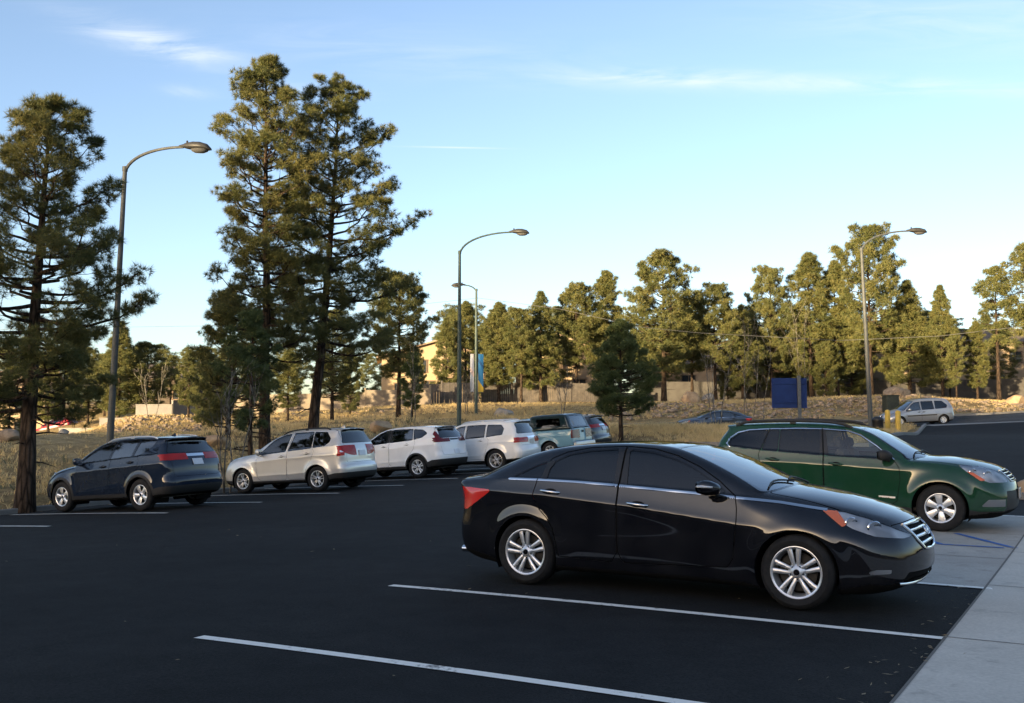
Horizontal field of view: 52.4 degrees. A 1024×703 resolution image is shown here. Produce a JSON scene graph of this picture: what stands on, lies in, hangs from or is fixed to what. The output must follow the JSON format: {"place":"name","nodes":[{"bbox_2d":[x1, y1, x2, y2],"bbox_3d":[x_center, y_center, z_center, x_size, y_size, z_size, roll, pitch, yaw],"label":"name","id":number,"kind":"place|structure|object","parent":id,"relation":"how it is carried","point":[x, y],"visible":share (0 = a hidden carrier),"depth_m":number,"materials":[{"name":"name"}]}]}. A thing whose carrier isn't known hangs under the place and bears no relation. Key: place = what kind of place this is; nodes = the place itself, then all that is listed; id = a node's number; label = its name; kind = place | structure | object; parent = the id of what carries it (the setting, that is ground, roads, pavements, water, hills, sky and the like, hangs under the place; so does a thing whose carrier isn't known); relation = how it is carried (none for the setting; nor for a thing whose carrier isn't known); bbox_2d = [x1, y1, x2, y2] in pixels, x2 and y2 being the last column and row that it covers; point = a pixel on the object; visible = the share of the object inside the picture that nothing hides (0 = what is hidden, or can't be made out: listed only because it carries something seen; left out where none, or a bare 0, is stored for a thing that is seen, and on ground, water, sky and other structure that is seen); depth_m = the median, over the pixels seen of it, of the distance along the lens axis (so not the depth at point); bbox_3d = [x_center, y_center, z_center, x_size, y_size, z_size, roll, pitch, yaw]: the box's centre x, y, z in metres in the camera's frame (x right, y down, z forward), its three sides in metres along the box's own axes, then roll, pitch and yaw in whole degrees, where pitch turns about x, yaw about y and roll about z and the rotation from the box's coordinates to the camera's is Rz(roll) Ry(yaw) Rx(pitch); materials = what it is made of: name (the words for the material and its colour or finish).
{"place":"outdoors","nodes":[
{"label":"outdoors","id":0,"kind":"place"},
{"bbox_2d":[0,422,1023,702],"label":"parking lot","id":1,"kind":"structure","parent":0,"point":[116,604],"depth_m":9.01,"materials":[{"name":"black asphalt"}]},
{"bbox_2d":[47,433,221,511],"bbox_3d":[-9.095,2.884,24.890,4.559,1.715,2.240,-5,-5,29],"label":"crossover","id":2,"kind":"object","parent":1,"relation":"on","point":[142,473],"visible":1,"depth_m":23.88,"materials":[{"name":"blue paint"}]},
{"bbox_2d":[76,442,118,494],"bbox_3d":[-9.678,2.729,24.306,1.206,1.199,0.306,-5,-5,29],"label":"door","id":3,"kind":"structure","parent":2,"relation":"in","point":[92,478],"depth_m":24.19,"materials":[{"name":"blue paint"}]},
{"bbox_2d":[109,439,156,493],"bbox_3d":[-8.664,2.623,23.755,1.351,1.225,0.306,-5,-5,29],"label":"door","id":4,"kind":"structure","parent":2,"relation":"in","point":[120,470],"depth_m":23.78,"materials":[{"name":"blue paint"}]},
{"bbox_2d":[226,425,376,492],"bbox_3d":[-6.159,3.105,30.023,4.584,1.776,2.200,-5,-5,27],"label":"crossover","id":5,"kind":"object","parent":1,"relation":"on","point":[320,458],"visible":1,"depth_m":29.05,"materials":[{"name":"silver paint"}]},
{"bbox_2d":[256,434,292,480],"bbox_3d":[-6.703,2.990,29.430,1.222,1.275,0.306,-5,-5,27],"label":"door","id":6,"kind":"structure","parent":5,"relation":"in","point":[268,466],"depth_m":29.31,"materials":[{"name":"silver paint"}]},
{"bbox_2d":[286,432,313,479],"bbox_3d":[-5.844,2.905,28.995,0.934,1.299,0.298,-5,-5,27],"label":"door","id":7,"kind":"structure","parent":5,"relation":"in","point":[298,460],"depth_m":28.96,"materials":[{"name":"silver paint"}]},
{"bbox_2d":[370,425,467,477],"bbox_3d":[-3.745,3.407,35.226,4.592,1.692,2.240,-6,-5,31],"label":"crossover","id":8,"kind":"object","parent":1,"relation":"on","point":[419,451],"visible":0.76,"depth_m":34.04,"materials":[{"name":"white paint"}]},
{"bbox_2d":[373,430,391,466],"bbox_3d":[-4.452,3.259,34.713,1.045,1.202,0.299,-6,-5,31],"label":"door","id":9,"kind":"structure","parent":8,"relation":"in","point":[381,450],"depth_m":34.48,"materials":[{"name":"white paint"}]},
{"bbox_2d":[389,429,414,466],"bbox_3d":[-3.577,3.168,34.167,1.080,1.242,0.257,-3,-5,33],"label":"door","id":10,"kind":"structure","parent":8,"relation":"in","point":[399,452],"depth_m":34.15,"materials":[{"name":"white paint"}]},
{"bbox_2d":[195,635,703,702],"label":"parking line","id":11,"kind":"object","parent":1,"relation":"on","point":[543,682],"visible":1,"depth_m":6.92,"materials":[{"name":"white paint"}]},
{"bbox_2d":[428,419,540,473],"bbox_3d":[-1.407,3.345,36.833,4.802,1.760,2.320,-6,-4,26],"label":"crossover","id":12,"kind":"object","parent":1,"relation":"on","point":[498,444],"visible":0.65,"depth_m":35.56,"materials":[{"name":"paint"}]},
{"bbox_2d":[465,425,487,459],"bbox_3d":[-1.179,3.125,35.787,0.930,1.189,0.265,-6,-4,26],"label":"door","id":13,"kind":"structure","parent":12,"relation":"in","point":[476,447],"depth_m":35.75,"materials":[{"name":"paint"}]},
{"bbox_2d":[520,413,594,451],"bbox_3d":[0.729,3.623,43.550,5.241,1.833,2.300,-7,-5,30],"label":"crossover","id":14,"kind":"object","parent":1,"relation":"on","point":[555,431],"visible":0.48,"depth_m":42.09,"materials":[{"name":"paint"}]},
{"bbox_2d":[583,414,611,442],"bbox_3d":[2.100,3.733,46.025,4.559,1.715,2.240,-8,-4,30],"label":"crossover","id":15,"kind":"object","parent":1,"relation":"on","point":[599,426],"visible":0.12,"depth_m":44.73,"materials":[{"name":"grey paint"}]},
{"bbox_2d":[389,584,942,638],"bbox_3d":[1.049,2.315,9.419,5.310,0.025,0.110,-3,-5,30],"label":"parking line","id":16,"kind":"object","parent":1,"relation":"on","point":[760,619],"visible":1,"depth_m":9.12,"materials":[{"name":"white paint"}]},
{"bbox_2d":[461,441,934,609],"bbox_3d":[1.782,1.667,10.796,4.846,1.470,2.256,-2,-4,31],"label":"sedan","id":17,"kind":"object","parent":1,"relation":"on","point":[659,509],"visible":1,"depth_m":9.95,"materials":[{"name":"black paint"}]},
{"bbox_2d":[920,515,1023,586],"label":"concrete pad","id":18,"kind":"object","parent":1,"relation":"on","point":[961,567],"visible":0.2,"depth_m":13.55,"materials":[{"name":"grey concrete"}]},
{"bbox_2d":[710,418,1020,531],"bbox_3d":[5.676,1.945,17.088,4.796,1.668,2.220,-2,-3,31],"label":"station wagon","id":19,"kind":"object","parent":18,"relation":"on","point":[942,493],"visible":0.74,"depth_m":16.14,"materials":[{"name":"green paint"}]},
{"bbox_2d":[0,394,1023,508],"bbox_3d":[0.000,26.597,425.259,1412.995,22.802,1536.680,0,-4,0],"label":"ground","id":20,"kind":"structure","parent":0,"point":[79,443],"depth_m":56.87,"materials":[{"name":"beige plant"}]},
{"bbox_2d":[0,429,19,441],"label":"boulder","id":21,"kind":"object","parent":20,"relation":"on","point":[8,435],"visible":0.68,"depth_m":35.60,"materials":[{"name":"stone"}]},
{"bbox_2d":[0,388,42,433],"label":"building","id":22,"kind":"structure","parent":20,"relation":"on","point":[7,420],"depth_m":47.75,"materials":[{"name":"beige"}]},
{"bbox_2d":[37,356,67,433],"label":"pine tree","id":23,"kind":"object","parent":20,"relation":"on","point":[49,404],"visible":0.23,"depth_m":87.64,"materials":[{"name":"green plant"}]},
{"bbox_2d":[0,91,160,512],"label":"pine tree","id":24,"kind":"object","parent":20,"relation":"on","point":[36,122],"visible":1,"depth_m":25.85,"materials":[{"name":"green plant"}]},
{"bbox_2d":[67,347,107,422],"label":"pine tree","id":25,"kind":"object","parent":20,"relation":"on","point":[95,358],"visible":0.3,"depth_m":91.75,"materials":[{"name":"green plant"}]},
{"bbox_2d":[86,321,148,417],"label":"pine tree","id":26,"kind":"object","parent":20,"relation":"on","point":[125,340],"visible":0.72,"depth_m":83.62,"materials":[{"name":"green plant"}]},
{"bbox_2d":[58,400,196,433],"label":"boundary wall","id":27,"kind":"structure","parent":20,"relation":"on","point":[174,407],"depth_m":80.82,"materials":[{"name":"beige concrete"}]},
{"bbox_2d":[117,341,174,404],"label":"pine tree","id":28,"kind":"object","parent":20,"relation":"on","point":[145,349],"visible":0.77,"depth_m":85.48,"materials":[{"name":"green plant"}]},
{"bbox_2d":[106,140,211,443],"bbox_3d":[-11.300,-1.620,33.020,3.169,10.314,0.598,1,-4,8],"label":"street lamp","id":29,"kind":"object","parent":20,"relation":"on","point":[198,147],"visible":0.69,"depth_m":33.08,"materials":[{"name":"metal"}]},
{"bbox_2d":[152,354,184,403],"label":"pine tree","id":30,"kind":"object","parent":20,"relation":"on","point":[172,360],"visible":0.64,"depth_m":99.78,"materials":[{"name":"green plant"}]},
{"bbox_2d":[128,360,238,408],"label":"house","id":31,"kind":"structure","parent":20,"relation":"on","point":[166,400],"depth_m":104.05,"materials":[{"name":"brown"}]},
{"bbox_2d":[173,349,200,416],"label":"pine tree","id":32,"kind":"object","parent":20,"relation":"on","point":[187,361],"visible":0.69,"depth_m":79.68,"materials":[{"name":"green plant"}]},
{"bbox_2d":[189,363,218,425],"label":"pine tree","id":33,"kind":"object","parent":20,"relation":"on","point":[195,391],"visible":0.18,"depth_m":73.52,"materials":[{"name":"green plant"}]},
{"bbox_2d":[186,288,259,435],"bbox_3d":[-11.778,0.488,43.713,3.693,6.644,4.030,2,-5,-26],"label":"pine tree","id":34,"kind":"object","parent":20,"relation":"on","point":[204,354],"visible":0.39,"depth_m":43.44,"materials":[{"name":"green plant"}]},
{"bbox_2d":[198,363,264,493],"bbox_3d":[-8.149,2.234,30.335,1.461,4.010,1.837,4,-6,-44],"label":"bare sapling","id":35,"kind":"object","parent":20,"relation":"on","point":[227,413],"visible":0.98,"depth_m":30.51,"materials":[{"name":"brown plant"}]},
{"bbox_2d":[0,464,475,514],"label":"kerb","id":36,"kind":"structure","parent":20,"relation":"on","point":[39,508],"depth_m":27.44,"materials":[{"name":"concrete"}]},
{"bbox_2d":[206,306,284,454],"bbox_3d":[-8.660,1.530,33.987,2.570,6.096,2.130,0,-4,0],"label":"pine tree","id":37,"kind":"object","parent":20,"relation":"on","point":[250,323],"visible":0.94,"depth_m":33.88,"materials":[{"name":"green plant"}]},
{"bbox_2d":[202,51,332,448],"bbox_3d":[-8.444,-3.106,36.386,4.522,14.835,4.999,0,-4,0],"label":"pine tree","id":38,"kind":"object","parent":20,"relation":"on","point":[268,68],"visible":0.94,"depth_m":35.73,"materials":[{"name":"green plant"}]},
{"bbox_2d":[272,350,304,420],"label":"pine tree","id":39,"kind":"object","parent":20,"relation":"on","point":[293,373],"visible":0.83,"depth_m":77.79,"materials":[{"name":"green plant"}]},
{"bbox_2d":[234,385,430,412],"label":"boundary wall","id":40,"kind":"structure","parent":20,"relation":"on","point":[370,398],"depth_m":87.86,"materials":[{"name":"beige concrete"}]},
{"bbox_2d":[305,307,366,420],"bbox_3d":[-10.544,0.855,62.166,3.997,7.280,3.390,2,-5,-21],"label":"pine tree","id":41,"kind":"object","parent":20,"relation":"on","point":[344,390],"visible":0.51,"depth_m":61.74,"materials":[{"name":"green plant"}]},
{"bbox_2d":[248,69,432,429],"bbox_3d":[-6.779,-2.937,38.846,6.435,14.859,5.942,4,-6,-44],"label":"pine tree","id":42,"kind":"object","parent":20,"relation":"on","point":[339,110],"visible":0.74,"depth_m":37.91,"materials":[{"name":"green plant"}]},
{"bbox_2d":[338,352,365,413],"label":"pine tree","id":43,"kind":"object","parent":20,"relation":"on","point":[353,404],"visible":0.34,"depth_m":79.68,"materials":[{"name":"green plant"}]},
{"bbox_2d":[369,421,391,432],"bbox_3d":[-6.588,3.830,51.867,1.124,0.766,1.168,2,-5,-29],"label":"boulder","id":44,"kind":"object","parent":20,"relation":"on","point":[377,426],"visible":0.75,"depth_m":51.45,"materials":[{"name":"stone"}]},
{"bbox_2d":[361,267,440,417],"bbox_3d":[-6.779,-0.327,63.455,5.108,9.550,4.857,0,-4,-3],"label":"pine tree","id":45,"kind":"object","parent":20,"relation":"on","point":[396,360],"visible":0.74,"depth_m":62.51,"materials":[{"name":"green plant"}]},
{"bbox_2d":[395,351,426,416],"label":"pine tree","id":46,"kind":"object","parent":20,"relation":"on","point":[404,383],"visible":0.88,"depth_m":59.85,"materials":[{"name":"green plant"}]},
{"bbox_2d":[377,336,483,402],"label":"house","id":47,"kind":"structure","parent":20,"relation":"on","point":[429,349],"depth_m":107.60,"materials":[{"name":"paint"}]},
{"bbox_2d":[409,381,478,404],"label":"board fence","id":48,"kind":"object","parent":20,"relation":"on","point":[444,391],"visible":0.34,"depth_m":90.56,"materials":[{"name":"brown wood"}]},
{"bbox_2d":[429,317,464,396],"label":"pine tree","id":49,"kind":"object","parent":20,"relation":"on","point":[446,334],"visible":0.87,"depth_m":91.93,"materials":[{"name":"green plant"}]},
{"bbox_2d":[451,283,477,414],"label":"street lamp","id":50,"kind":"object","parent":20,"relation":"on","point":[454,285],"visible":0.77,"depth_m":77.13,"materials":[{"name":"metal"}]},
{"bbox_2d":[478,354,482,391],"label":"banner","id":51,"kind":"object","parent":50,"relation":"attached to","point":[480,372],"visible":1,"depth_m":77.17,"materials":[{"name":"blue fabric"}]},
{"bbox_2d":[448,300,482,382],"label":"pine tree","id":52,"kind":"object","parent":20,"relation":"on","point":[467,316],"visible":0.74,"depth_m":93.97,"materials":[{"name":"green plant"}]},
{"bbox_2d":[457,228,528,425],"bbox_3d":[-1.080,-1.059,54.002,3.982,10.755,0.624,-1,-4,8],"label":"street lamp","id":53,"kind":"object","parent":20,"relation":"on","point":[521,232],"visible":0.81,"depth_m":54.11,"materials":[{"name":"metal"}]},
{"bbox_2d":[477,301,516,402],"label":"pine tree","id":54,"kind":"object","parent":20,"relation":"on","point":[495,317],"visible":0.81,"depth_m":93.77,"materials":[{"name":"green plant"}]},
{"bbox_2d":[0,302,1022,402],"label":"woods","id":55,"kind":"object","parent":20,"relation":"on","point":[444,312],"visible":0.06,"depth_m":117.92,"materials":[{"name":"green plant"}]},
{"bbox_2d":[499,306,546,401],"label":"pine tree","id":56,"kind":"object","parent":20,"relation":"on","point":[522,330],"visible":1,"depth_m":92.71,"materials":[{"name":"green plant"}]},
{"bbox_2d":[481,381,599,402],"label":"board fence","id":57,"kind":"object","parent":20,"relation":"on","point":[576,392],"visible":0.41,"depth_m":95.47,"materials":[{"name":"brown wood"}]},
{"bbox_2d":[519,290,563,401],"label":"pine tree","id":58,"kind":"object","parent":20,"relation":"on","point":[549,341],"visible":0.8,"depth_m":94.79,"materials":[{"name":"green plant"}]},
{"bbox_2d":[101,394,1023,432],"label":"rubble","id":59,"kind":"object","parent":20,"relation":"on","point":[674,409],"visible":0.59,"depth_m":77.89,"materials":[{"name":"stone"}]},
{"bbox_2d":[516,334,613,400],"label":"house","id":60,"kind":"structure","parent":20,"relation":"on","point":[584,376],"depth_m":113.19,"materials":[{"name":"beige paint"}]},
{"bbox_2d":[551,280,607,382],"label":"pine tree","id":61,"kind":"object","parent":20,"relation":"on","point":[575,293],"visible":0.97,"depth_m":96.72,"materials":[{"name":"green plant"}]},
{"bbox_2d":[583,269,625,375],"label":"pine tree","id":62,"kind":"object","parent":20,"relation":"on","point":[604,287],"visible":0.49,"depth_m":97.90,"materials":[{"name":"green plant"}]},
{"bbox_2d":[584,318,662,440],"bbox_3d":[5.046,1.450,49.982,3.932,6.294,3.276,3,-5,-36],"label":"pine tree","id":63,"kind":"object","parent":20,"relation":"on","point":[605,389],"visible":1,"depth_m":49.60,"materials":[{"name":"green plant"}]},
{"bbox_2d":[619,245,702,401],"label":"pine tree","id":64,"kind":"object","parent":20,"relation":"on","point":[677,345],"visible":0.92,"depth_m":91.13,"materials":[{"name":"green plant"}]},
{"bbox_2d":[665,295,715,391],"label":"pine tree","id":65,"kind":"object","parent":20,"relation":"on","point":[696,356],"visible":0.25,"depth_m":99.43,"materials":[{"name":"green plant"}]},
{"bbox_2d":[644,355,786,381],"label":"house","id":66,"kind":"structure","parent":20,"relation":"on","point":[700,376],"depth_m":119.44,"materials":[{"name":"beige paint"}]},
{"bbox_2d":[688,282,743,400],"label":"pine tree","id":67,"kind":"object","parent":20,"relation":"on","point":[713,291],"visible":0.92,"depth_m":93.78,"materials":[{"name":"green plant"}]},
{"bbox_2d":[696,342,740,426],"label":"bare sapling","id":68,"kind":"object","parent":20,"relation":"on","point":[715,384],"visible":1,"depth_m":56.75,"materials":[{"name":"brown plant"}]},
{"bbox_2d":[716,351,740,400],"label":"pine tree","id":69,"kind":"object","parent":20,"relation":"on","point":[730,394],"visible":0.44,"depth_m":96.72,"materials":[{"name":"green plant"}]},
{"bbox_2d":[716,301,764,419],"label":"bare sapling","id":70,"kind":"object","parent":20,"relation":"on","point":[756,375],"visible":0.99,"depth_m":69.74,"materials":[{"name":"brown plant"}]},
{"bbox_2d":[721,305,765,398],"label":"pine tree","id":71,"kind":"object","parent":20,"relation":"on","point":[737,382],"visible":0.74,"depth_m":94.83,"materials":[{"name":"green plant"}]},
{"bbox_2d":[737,329,776,398],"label":"pine tree","id":72,"kind":"object","parent":20,"relation":"on","point":[764,385],"visible":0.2,"depth_m":100.64,"materials":[{"name":"green plant"}]},
{"bbox_2d":[734,262,799,397],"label":"pine tree","id":73,"kind":"object","parent":20,"relation":"on","point":[765,304],"visible":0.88,"depth_m":97.78,"materials":[{"name":"green plant"}]},
{"bbox_2d":[771,376,806,427],"bbox_3d":[12.275,2.454,45.949,1.590,2.770,0.172,0,-4,-4],"label":"road sign","id":74,"kind":"object","parent":20,"relation":"on","point":[789,392],"visible":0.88,"depth_m":46.03,"materials":[{"name":"blue metal"}]},
{"bbox_2d":[769,316,813,377],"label":"pine tree","id":75,"kind":"object","parent":20,"relation":"on","point":[784,375],"visible":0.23,"depth_m":102.43,"materials":[{"name":"green plant"}]},
{"bbox_2d":[779,294,814,410],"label":"bare sapling","id":76,"kind":"object","parent":20,"relation":"on","point":[795,344],"visible":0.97,"depth_m":77.99,"materials":[{"name":"brown plant"}]},
{"bbox_2d":[779,250,840,397],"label":"pine tree","id":77,"kind":"object","parent":20,"relation":"on","point":[809,268],"visible":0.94,"depth_m":97.93,"materials":[{"name":"green plant"}]},
{"bbox_2d":[695,424,926,446],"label":"kerb","id":78,"kind":"structure","parent":20,"relation":"on","point":[917,432],"depth_m":43.13,"materials":[{"name":"concrete"}]},
{"bbox_2d":[610,411,1023,424],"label":"kerb","id":79,"kind":"structure","parent":20,"relation":"on","point":[968,414],"depth_m":72.75,"materials":[{"name":"concrete"}]},
{"bbox_2d":[811,341,839,396],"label":"pine tree","id":80,"kind":"object","parent":20,"relation":"on","point":[825,381],"visible":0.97,"depth_m":96.85,"materials":[{"name":"green plant"}]},
{"bbox_2d":[640,377,1023,401],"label":"boundary wall","id":81,"kind":"structure","parent":20,"relation":"on","point":[1010,387],"depth_m":105.89,"materials":[{"name":"beige concrete"}]},
{"bbox_2d":[810,259,860,395],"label":"pine tree","id":82,"kind":"object","parent":20,"relation":"on","point":[831,272],"visible":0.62,"depth_m":98.63,"materials":[{"name":"green plant"}]},
{"bbox_2d":[830,326,874,395],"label":"pine tree","id":83,"kind":"object","parent":20,"relation":"on","point":[854,388],"visible":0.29,"depth_m":102.53,"materials":[{"name":"green plant"}]},
{"bbox_2d":[827,220,907,395],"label":"pine tree","id":84,"kind":"object","parent":20,"relation":"on","point":[877,290],"visible":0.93,"depth_m":96.01,"materials":[{"name":"green plant"}]},
{"bbox_2d":[881,395,899,412],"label":"utility box","id":85,"kind":"object","parent":20,"relation":"on","point":[890,402],"visible":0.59,"depth_m":75.85,"materials":[{"name":"metal"}]},
{"bbox_2d":[872,306,912,386],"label":"pine tree","id":86,"kind":"object","parent":20,"relation":"on","point":[883,361],"visible":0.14,"depth_m":101.15,"materials":[{"name":"green plant"}]},
{"bbox_2d":[859,227,926,426],"bbox_3d":[19.674,-1.182,53.370,3.845,10.515,0.650,-1,-4,-5],"label":"street lamp","id":87,"kind":"object","parent":20,"relation":"on","point":[919,231],"visible":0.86,"depth_m":53.18,"materials":[{"name":"metal"}]},
{"bbox_2d":[883,386,910,396],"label":"boulder","id":88,"kind":"object","parent":20,"relation":"on","point":[894,390],"visible":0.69,"depth_m":84.36,"materials":[{"name":"stone"}]},
{"bbox_2d":[880,279,939,393],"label":"pine tree","id":89,"kind":"object","parent":20,"relation":"on","point":[910,300],"visible":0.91,"depth_m":96.80,"materials":[{"name":"green plant"}]},
{"bbox_2d":[917,284,964,397],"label":"pine tree","id":90,"kind":"object","parent":20,"relation":"on","point":[940,303],"visible":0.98,"depth_m":94.90,"materials":[{"name":"green plant"}]},
{"bbox_2d":[865,329,1023,379],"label":"house","id":91,"kind":"structure","parent":20,"relation":"on","point":[1020,369],"depth_m":121.25,"materials":[{"name":"beige paint"}]},
{"bbox_2d":[944,329,968,398],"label":"pine tree","id":92,"kind":"object","parent":20,"relation":"on","point":[959,341],"visible":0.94,"depth_m":94.05,"materials":[{"name":"green plant"}]},
{"bbox_2d":[960,321,991,399],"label":"pine tree","id":93,"kind":"object","parent":20,"relation":"on","point":[977,337],"visible":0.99,"depth_m":96.84,"materials":[{"name":"green plant"}]},
{"bbox_2d":[970,263,1023,399],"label":"pine tree","id":94,"kind":"object","parent":20,"relation":"on","point":[987,288],"visible":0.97,"depth_m":92.11,"materials":[{"name":"green plant"}]},
{"bbox_2d":[996,241,1023,365],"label":"pine tree","id":95,"kind":"object","parent":20,"relation":"on","point":[1018,275],"visible":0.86,"depth_m":91.69,"materials":[{"name":"green plant"}]},
{"bbox_2d":[0,0,1023,400],"label":"sky","id":96,"kind":"structure","parent":0,"point":[731,137],"materials":[{"name":"blue"}]},
{"bbox_2d":[425,298,1022,340],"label":"overhead cable","id":97,"kind":"object","parent":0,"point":[731,334],"visible":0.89,"depth_m":76.30,"materials":[{"name":"grey plastic"}]},
{"bbox_2d":[853,413,1023,425],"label":"road","id":98,"kind":"structure","parent":0,"point":[990,418],"depth_m":69.77,"materials":[{"name":"grey asphalt"}]},
{"bbox_2d":[676,410,751,424],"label":"sedan","id":99,"kind":"object","parent":98,"relation":"on","point":[728,416],"visible":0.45,"depth_m":65.03,"materials":[{"name":"paint"}]},
{"bbox_2d":[879,398,953,423],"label":"minivan","id":100,"kind":"object","parent":98,"relation":"on","point":[930,410],"visible":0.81,"depth_m":68.23,"materials":[{"name":"paint"}]},
{"bbox_2d":[894,537,1023,702],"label":"pavement","id":101,"kind":"structure","parent":0,"point":[982,670],"depth_m":7.45,"materials":[{"name":"concrete"}]},
{"bbox_2d":[889,535,1023,702],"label":"kerb","id":102,"kind":"object","parent":101,"relation":"on","point":[902,689],"visible":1,"depth_m":8.14,"materials":[{"name":"grey concrete"}]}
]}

